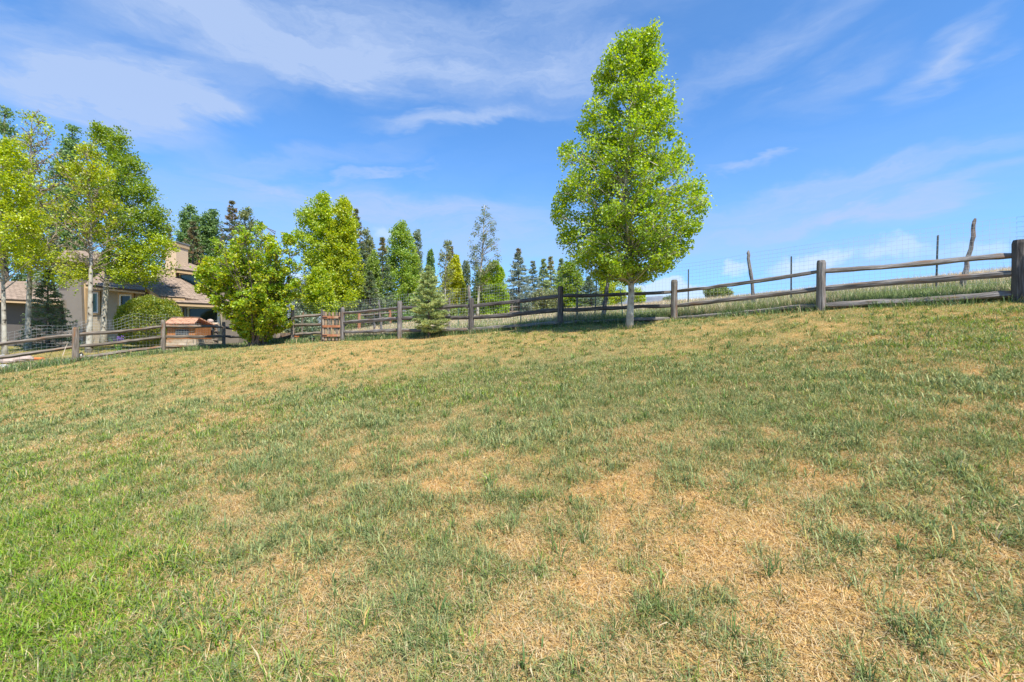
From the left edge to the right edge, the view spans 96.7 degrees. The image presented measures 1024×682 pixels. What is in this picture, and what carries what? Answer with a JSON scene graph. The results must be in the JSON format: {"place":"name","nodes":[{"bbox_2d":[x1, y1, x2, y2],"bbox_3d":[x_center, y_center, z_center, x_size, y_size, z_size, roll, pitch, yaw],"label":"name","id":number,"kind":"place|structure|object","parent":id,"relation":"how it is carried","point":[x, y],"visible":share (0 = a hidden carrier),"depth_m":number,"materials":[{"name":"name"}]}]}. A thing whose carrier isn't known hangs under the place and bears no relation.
{"place":"outdoors","nodes":[
{"label":"outdoors","id":0,"kind":"place"},
{"bbox_2d":[55,282,664,327],"bbox_3d":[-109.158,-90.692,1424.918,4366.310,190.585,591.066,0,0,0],"label":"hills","id":1,"kind":"structure","parent":0,"point":[651,298],"depth_m":1370.87,"materials":[{"name":"green plant"}]},
{"bbox_2d":[0,300,1023,681],"bbox_3d":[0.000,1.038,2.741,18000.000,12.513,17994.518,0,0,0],"label":"ground","id":2,"kind":"structure","parent":0,"point":[674,534],"depth_m":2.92,"materials":[{"name":"plant"}]},
{"bbox_2d":[0,358,16,363],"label":"rock","id":3,"kind":"object","parent":2,"relation":"on","point":[12,360],"visible":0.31,"depth_m":14.88,"materials":[{"name":"white stone"}]},
{"bbox_2d":[15,355,34,362],"bbox_3d":[-16.482,0.595,15.289,0.768,0.357,0.509,0,0,0],"label":"rock","id":4,"kind":"object","parent":2,"relation":"on","point":[26,358],"visible":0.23,"depth_m":15.15,"materials":[{"name":"white stone"}]},
{"bbox_2d":[0,104,55,280],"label":"poplar tree","id":5,"kind":"object","parent":2,"relation":"on","point":[5,129],"visible":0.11,"depth_m":30.98,"materials":[{"name":"green plant"}]},
{"bbox_2d":[0,135,56,354],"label":"aspen tree","id":6,"kind":"object","parent":2,"relation":"on","point":[9,156],"visible":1,"depth_m":16.80,"materials":[{"name":"green plant"}]},
{"bbox_2d":[7,233,61,339],"bbox_3d":[-28.341,-3.058,27.971,4.278,7.224,4.783,0,0,20],"label":"spruce tree","id":7,"kind":"object","parent":2,"relation":"on","point":[38,277],"visible":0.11,"depth_m":27.76,"materials":[{"name":"green plant"}]},
{"bbox_2d":[3,109,83,348],"bbox_3d":[-20.122,-4.733,19.438,2.699,10.433,2.564,0,0,0],"label":"aspen tree","id":8,"kind":"object","parent":2,"relation":"on","point":[28,310],"visible":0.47,"depth_m":19.48,"materials":[{"name":"green plant"}]},
{"bbox_2d":[13,269,84,348],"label":"spruce tree","id":9,"kind":"object","parent":2,"relation":"on","point":[47,306],"visible":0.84,"depth_m":20.39,"materials":[{"name":"green plant"}]},
{"bbox_2d":[34,121,100,273],"bbox_3d":[-29.570,-7.057,29.991,2.999,14.438,3.569,0,0,0],"label":"poplar tree","id":10,"kind":"object","parent":2,"relation":"on","point":[69,143],"visible":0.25,"depth_m":29.56,"materials":[{"name":"green plant"}]},
{"bbox_2d":[42,137,132,352],"bbox_3d":[-16.664,-3.716,17.897,2.445,8.616,2.294,0,0,0],"label":"aspen tree","id":11,"kind":"object","parent":2,"relation":"on","point":[106,204],"visible":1,"depth_m":17.90,"materials":[{"name":"green plant"}]},
{"bbox_2d":[109,336,124,350],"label":"iris plant","id":12,"kind":"object","parent":2,"relation":"on","point":[119,346],"visible":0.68,"depth_m":17.56,"materials":[{"name":"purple plant"}]},
{"bbox_2d":[70,119,180,345],"bbox_3d":[-19.069,-5.267,22.735,4.255,11.268,3.662,0,0,0],"label":"aspen tree","id":13,"kind":"object","parent":2,"relation":"on","point":[133,253],"visible":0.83,"depth_m":22.51,"materials":[{"name":"green plant"}]},
{"bbox_2d":[0,241,276,345],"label":"house","id":14,"kind":"structure","parent":2,"relation":"on","point":[178,289],"depth_m":25.15,"materials":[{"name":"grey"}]},
{"bbox_2d":[93,291,100,313],"bbox_3d":[-22.985,-2.110,25.100,0.537,1.290,0.090,0,0,0],"label":"window","id":15,"kind":"structure","parent":14,"relation":"in","point":[96,294],"depth_m":25.11,"materials":[{"name":"teal glass"}]},
{"bbox_2d":[118,293,133,323],"bbox_3d":[-21.289,-1.809,25.100,0.878,1.707,0.090,0,0,0],"label":"window","id":16,"kind":"structure","parent":14,"relation":"in","point":[123,298],"depth_m":25.08,"materials":[{"name":"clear glass"}]},
{"bbox_2d":[179,273,203,285],"bbox_3d":[-19.080,-3.421,27.130,1.507,1.222,0.090,0,0,0],"label":"window","id":17,"kind":"structure","parent":14,"relation":"in","point":[190,278],"depth_m":27.14,"materials":[{"name":"teal glass"}]},
{"bbox_2d":[187,307,219,330],"bbox_3d":[-16.430,-1.155,24.240,1.674,1.292,0.090,0,0,0],"label":"window","id":18,"kind":"structure","parent":14,"relation":"in","point":[206,313],"depth_m":24.25,"materials":[{"name":"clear glass"}]},
{"bbox_2d":[112,294,183,347],"bbox_3d":[-17.007,-0.885,21.423,2.986,2.633,2.633,0,0,0],"label":"arborvitae shrub","id":19,"kind":"object","parent":2,"relation":"on","point":[168,307],"visible":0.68,"depth_m":20.72,"materials":[{"name":"green plant"}]},
{"bbox_2d":[0,336,320,365],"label":"yard grass","id":20,"kind":"structure","parent":2,"relation":"on","point":[55,354],"depth_m":18.56,"materials":[{"name":"green plant"}]},
{"bbox_2d":[0,308,322,370],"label":"split rail fence","id":21,"kind":"object","parent":2,"relation":"on","point":[76,334],"visible":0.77,"depth_m":16.04,"materials":[{"name":"brown wood"}]},
{"bbox_2d":[160,225,173,267],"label":"spruce tree","id":22,"kind":"object","parent":2,"relation":"on","point":[169,240],"visible":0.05,"depth_m":47.84,"materials":[{"name":"green plant"}]},
{"bbox_2d":[171,203,207,264],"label":"poplar tree","id":23,"kind":"object","parent":2,"relation":"on","point":[182,233],"visible":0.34,"depth_m":35.66,"materials":[{"name":"green plant"}]},
{"bbox_2d":[166,317,214,349],"bbox_3d":[-14.032,-0.338,19.750,1.438,1.424,1.340,0,0,0],"label":"garden hutch","id":24,"kind":"object","parent":2,"relation":"on","point":[175,341],"visible":0.66,"depth_m":19.28,"materials":[{"name":"brown wood"}]},
{"bbox_2d":[183,221,205,265],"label":"spruce tree","id":25,"kind":"object","parent":2,"relation":"on","point":[194,234],"visible":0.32,"depth_m":32.96,"materials":[{"name":"green plant"}]},
{"bbox_2d":[195,208,223,266],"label":"poplar tree","id":26,"kind":"object","parent":2,"relation":"on","point":[208,224],"visible":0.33,"depth_m":36.60,"materials":[{"name":"green plant"}]},
{"bbox_2d":[204,322,219,343],"bbox_3d":[-13.809,-0.183,20.588,1.069,1.322,0.198,0,0,0],"label":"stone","id":27,"kind":"object","parent":2,"relation":"on","point":[216,332],"visible":0.26,"depth_m":20.54,"materials":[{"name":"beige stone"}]},
{"bbox_2d":[210,200,248,277],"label":"spruce tree","id":28,"kind":"object","parent":2,"relation":"on","point":[231,211],"visible":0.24,"depth_m":35.78,"materials":[{"name":"green plant"}]},
{"bbox_2d":[189,220,306,345],"bbox_3d":[-10.423,-2.236,18.068,4.229,5.021,3.466,0,0,0],"label":"maple tree","id":29,"kind":"object","parent":2,"relation":"on","point":[255,309],"visible":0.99,"depth_m":17.38,"materials":[{"name":"green plant"}]},
{"bbox_2d":[234,206,265,271],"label":"tree","id":30,"kind":"object","parent":2,"relation":"on","point":[244,214],"visible":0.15,"depth_m":36.83,"materials":[{"name":"green plant"}]},
{"bbox_2d":[277,333,289,337],"bbox_3d":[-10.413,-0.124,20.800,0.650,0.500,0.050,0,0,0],"label":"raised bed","id":31,"kind":"object","parent":2,"relation":"on","point":[282,334],"visible":0.2,"depth_m":20.77,"materials":[{"name":"brown wood"}]},
{"bbox_2d":[283,310,317,337],"bbox_3d":[-10.233,-0.778,21.979,1.533,1.652,1.826,0,0,0],"label":"wild shrub","id":32,"kind":"object","parent":2,"relation":"on","point":[298,329],"visible":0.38,"depth_m":21.66,"materials":[{"name":"green plant"}]},
{"bbox_2d":[291,271,320,331],"bbox_3d":[-15.298,-2.942,34.022,1.842,5.033,2.712,0,0,0],"label":"wild shrub","id":33,"kind":"object","parent":2,"relation":"on","point":[299,306],"visible":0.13,"depth_m":33.57,"materials":[{"name":"green plant"}]},
{"bbox_2d":[291,190,338,331],"bbox_3d":[-11.345,-4.592,26.880,3.093,8.632,3.312,0,0,0],"label":"aspen tree","id":34,"kind":"object","parent":2,"relation":"on","point":[317,226],"visible":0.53,"depth_m":26.38,"materials":[{"name":"green plant"}]},
{"bbox_2d":[301,265,339,332],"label":"aspen tree","id":35,"kind":"object","parent":2,"relation":"on","point":[318,288],"visible":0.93,"depth_m":22.60,"materials":[{"name":"green plant"}]},
{"bbox_2d":[324,194,367,324],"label":"aspen tree","id":36,"kind":"object","parent":2,"relation":"on","point":[343,259],"visible":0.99,"depth_m":25.61,"materials":[{"name":"green plant"}]},
{"bbox_2d":[339,299,360,311],"bbox_3d":[-10.233,-1.930,29.076,1.918,2.840,2.209,0,0,0],"label":"wild shrub","id":37,"kind":"object","parent":2,"relation":"on","point":[351,309],"visible":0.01,"depth_m":28.77,"materials":[{"name":"green plant"}]},
{"bbox_2d":[338,310,367,330],"bbox_3d":[-8.709,-1.044,25.024,1.517,1.322,1.719,0,0,0],"label":"wild shrub","id":38,"kind":"object","parent":2,"relation":"on","point":[350,317],"visible":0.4,"depth_m":24.61,"materials":[{"name":"green plant"}]},
{"bbox_2d":[339,208,379,322],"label":"spruce tree","id":39,"kind":"object","parent":2,"relation":"on","point":[362,243],"visible":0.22,"depth_m":32.92,"materials":[{"name":"green plant"}]},
{"bbox_2d":[353,227,375,285],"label":"willow tree","id":40,"kind":"object","parent":2,"relation":"on","point":[368,246],"visible":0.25,"depth_m":33.79,"materials":[{"name":"green plant"}]},
{"bbox_2d":[360,249,385,317],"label":"tree","id":41,"kind":"object","parent":2,"relation":"on","point":[373,261],"visible":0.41,"depth_m":28.28,"materials":[{"name":"green plant"}]},
{"bbox_2d":[354,271,393,325],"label":"spruce tree","id":42,"kind":"object","parent":2,"relation":"on","point":[370,289],"visible":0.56,"depth_m":26.81,"materials":[{"name":"green plant"}]},
{"bbox_2d":[375,237,397,315],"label":"spruce tree","id":43,"kind":"object","parent":2,"relation":"on","point":[382,259],"visible":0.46,"depth_m":28.91,"materials":[{"name":"green plant"}]},
{"bbox_2d":[381,310,411,323],"bbox_3d":[-7.194,-1.333,28.012,2.214,1.394,2.042,0,0,-19],"label":"wild shrub","id":44,"kind":"object","parent":2,"relation":"on","point":[395,315],"visible":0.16,"depth_m":27.68,"materials":[{"name":"green plant"}]},
{"bbox_2d":[379,219,426,314],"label":"aspen tree","id":45,"kind":"object","parent":2,"relation":"on","point":[407,260],"visible":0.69,"depth_m":30.55,"materials":[{"name":"green plant"}]},
{"bbox_2d":[409,229,423,294],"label":"aspen tree","id":46,"kind":"object","parent":2,"relation":"on","point":[417,236],"visible":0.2,"depth_m":32.91,"materials":[{"name":"green plant"}]},
{"bbox_2d":[405,309,427,321],"bbox_3d":[-5.951,-1.486,29.020,1.954,1.518,2.285,0,0,0],"label":"wild shrub","id":47,"kind":"object","parent":2,"relation":"on","point":[410,313],"visible":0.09,"depth_m":28.44,"materials":[{"name":"green plant"}]},
{"bbox_2d":[410,265,451,336],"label":"spruce tree","id":48,"kind":"object","parent":2,"relation":"on","point":[428,278],"visible":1,"depth_m":14.81,"materials":[{"name":"green plant"}]},
{"bbox_2d":[425,248,436,291],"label":"poplar tree","id":49,"kind":"object","parent":2,"relation":"on","point":[430,259],"visible":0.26,"depth_m":43.71,"materials":[{"name":"green plant"}]},
{"bbox_2d":[358,305,532,329],"bbox_3d":[-2.631,-1.877,33.958,1.847,3.095,22.798,0,0,33],"label":"split rail fence","id":50,"kind":"object","parent":2,"relation":"on","point":[388,313],"visible":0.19,"depth_m":26.92,"materials":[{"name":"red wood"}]},
{"bbox_2d":[437,239,455,311],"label":"aspen tree","id":51,"kind":"object","parent":2,"relation":"on","point":[446,243],"visible":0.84,"depth_m":32.93,"materials":[{"name":"green plant"}]},
{"bbox_2d":[441,245,454,290],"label":"spruce tree","id":52,"kind":"object","parent":2,"relation":"on","point":[451,249],"visible":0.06,"depth_m":38.91,"materials":[{"name":"green plant"}]},
{"bbox_2d":[439,254,466,304],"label":"aspen tree","id":53,"kind":"object","parent":2,"relation":"on","point":[457,285],"visible":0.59,"depth_m":35.52,"materials":[{"name":"green plant"}]},
{"bbox_2d":[447,308,467,315],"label":"wild shrub","id":54,"kind":"object","parent":2,"relation":"on","point":[455,311],"visible":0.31,"depth_m":30.64,"materials":[{"name":"green plant"}]},
{"bbox_2d":[461,259,471,303],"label":"aspen tree","id":55,"kind":"object","parent":2,"relation":"on","point":[465,268],"visible":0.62,"depth_m":37.82,"materials":[{"name":"green plant"}]},
{"bbox_2d":[467,205,501,315],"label":"aspen tree","id":56,"kind":"object","parent":2,"relation":"on","point":[477,268],"visible":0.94,"depth_m":33.91,"materials":[{"name":"green plant"}]},
{"bbox_2d":[467,260,509,315],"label":"aspen tree","id":57,"kind":"object","parent":2,"relation":"on","point":[504,294],"visible":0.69,"depth_m":34.33,"materials":[{"name":"green plant"}]},
{"bbox_2d":[0,291,1023,373],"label":"fence line weeds","id":58,"kind":"object","parent":2,"relation":"on","point":[26,366],"visible":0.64,"depth_m":13.63,"materials":[{"name":"green plant"}]},
{"bbox_2d":[505,248,535,312],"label":"spruce tree","id":59,"kind":"object","parent":2,"relation":"on","point":[514,277],"visible":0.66,"depth_m":39.74,"materials":[{"name":"green plant"}]},
{"bbox_2d":[524,261,542,308],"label":"spruce tree","id":60,"kind":"object","parent":2,"relation":"on","point":[534,270],"visible":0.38,"depth_m":42.82,"materials":[{"name":"green plant"}]},
{"bbox_2d":[530,286,557,310],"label":"willow tree","id":61,"kind":"object","parent":2,"relation":"on","point":[547,303],"visible":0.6,"depth_m":36.62,"materials":[{"name":"green plant"}]},
{"bbox_2d":[536,259,552,293],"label":"spruce tree","id":62,"kind":"object","parent":2,"relation":"on","point":[542,273],"visible":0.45,"depth_m":45.82,"materials":[{"name":"green plant"}]},
{"bbox_2d":[542,256,557,294],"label":"spruce tree","id":63,"kind":"object","parent":2,"relation":"on","point":[550,267],"visible":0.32,"depth_m":46.90,"materials":[{"name":"green plant"}]},
{"bbox_2d":[553,258,564,288],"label":"spruce tree","id":64,"kind":"object","parent":2,"relation":"on","point":[560,260],"visible":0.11,"depth_m":51.87,"materials":[{"name":"green plant"}]},
{"bbox_2d":[553,261,588,307],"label":"willow tree","id":65,"kind":"object","parent":2,"relation":"on","point":[566,269],"visible":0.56,"depth_m":39.34,"materials":[{"name":"green plant"}]},
{"bbox_2d":[572,276,610,307],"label":"spruce tree","id":66,"kind":"object","parent":2,"relation":"on","point":[589,285],"visible":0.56,"depth_m":33.71,"materials":[{"name":"green plant"}]},
{"bbox_2d":[598,280,626,304],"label":"aspen tree","id":67,"kind":"object","parent":2,"relation":"on","point":[614,300],"visible":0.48,"depth_m":41.50,"materials":[{"name":"green plant"}]},
{"bbox_2d":[550,17,716,328],"bbox_3d":[2.986,-4.119,11.597,4.040,7.860,3.879,0,0,0],"label":"aspen tree","id":68,"kind":"object","parent":2,"relation":"on","point":[637,63],"visible":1,"depth_m":11.20,"materials":[{"name":"green plant"}]},
{"bbox_2d":[634,286,644,303],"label":"aspen tree","id":69,"kind":"object","parent":2,"relation":"on","point":[637,299],"visible":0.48,"depth_m":43.63,"materials":[{"name":"green plant"}]},
{"bbox_2d":[294,216,1023,337],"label":"wire fence","id":70,"kind":"object","parent":2,"relation":"on","point":[966,267],"visible":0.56,"depth_m":12.49,"materials":[{"name":"grey metal"}]},
{"bbox_2d":[319,264,1010,340],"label":"field grass","id":71,"kind":"structure","parent":2,"relation":"on","point":[956,287],"depth_m":12.34,"materials":[{"name":"green plant"}]},
{"bbox_2d":[663,295,670,301],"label":"sagebrush shrub","id":72,"kind":"object","parent":2,"relation":"on","point":[667,297],"visible":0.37,"depth_m":59.52,"materials":[{"name":"green plant"}]},
{"bbox_2d":[340,239,1023,340],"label":"split rail fence","id":73,"kind":"object","parent":2,"relation":"on","point":[1015,273],"visible":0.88,"depth_m":10.89,"materials":[{"name":"brown wood"}]},
{"bbox_2d":[322,311,340,339],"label":"picket gate","id":74,"kind":"structure","parent":73,"relation":"attached to","point":[325,325],"depth_m":18.15,"materials":[{"name":"brown wood"}]},
{"bbox_2d":[703,287,734,297],"bbox_3d":[14.058,-3.224,31.169,2.030,1.303,2.092,0,0,0],"label":"sagebrush shrub","id":75,"kind":"object","parent":2,"relation":"on","point":[714,293],"visible":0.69,"depth_m":30.58,"materials":[{"name":"green plant"}]},
{"bbox_2d":[0,0,1023,299],"label":"sky","id":76,"kind":"structure","parent":0,"point":[812,122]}
]}

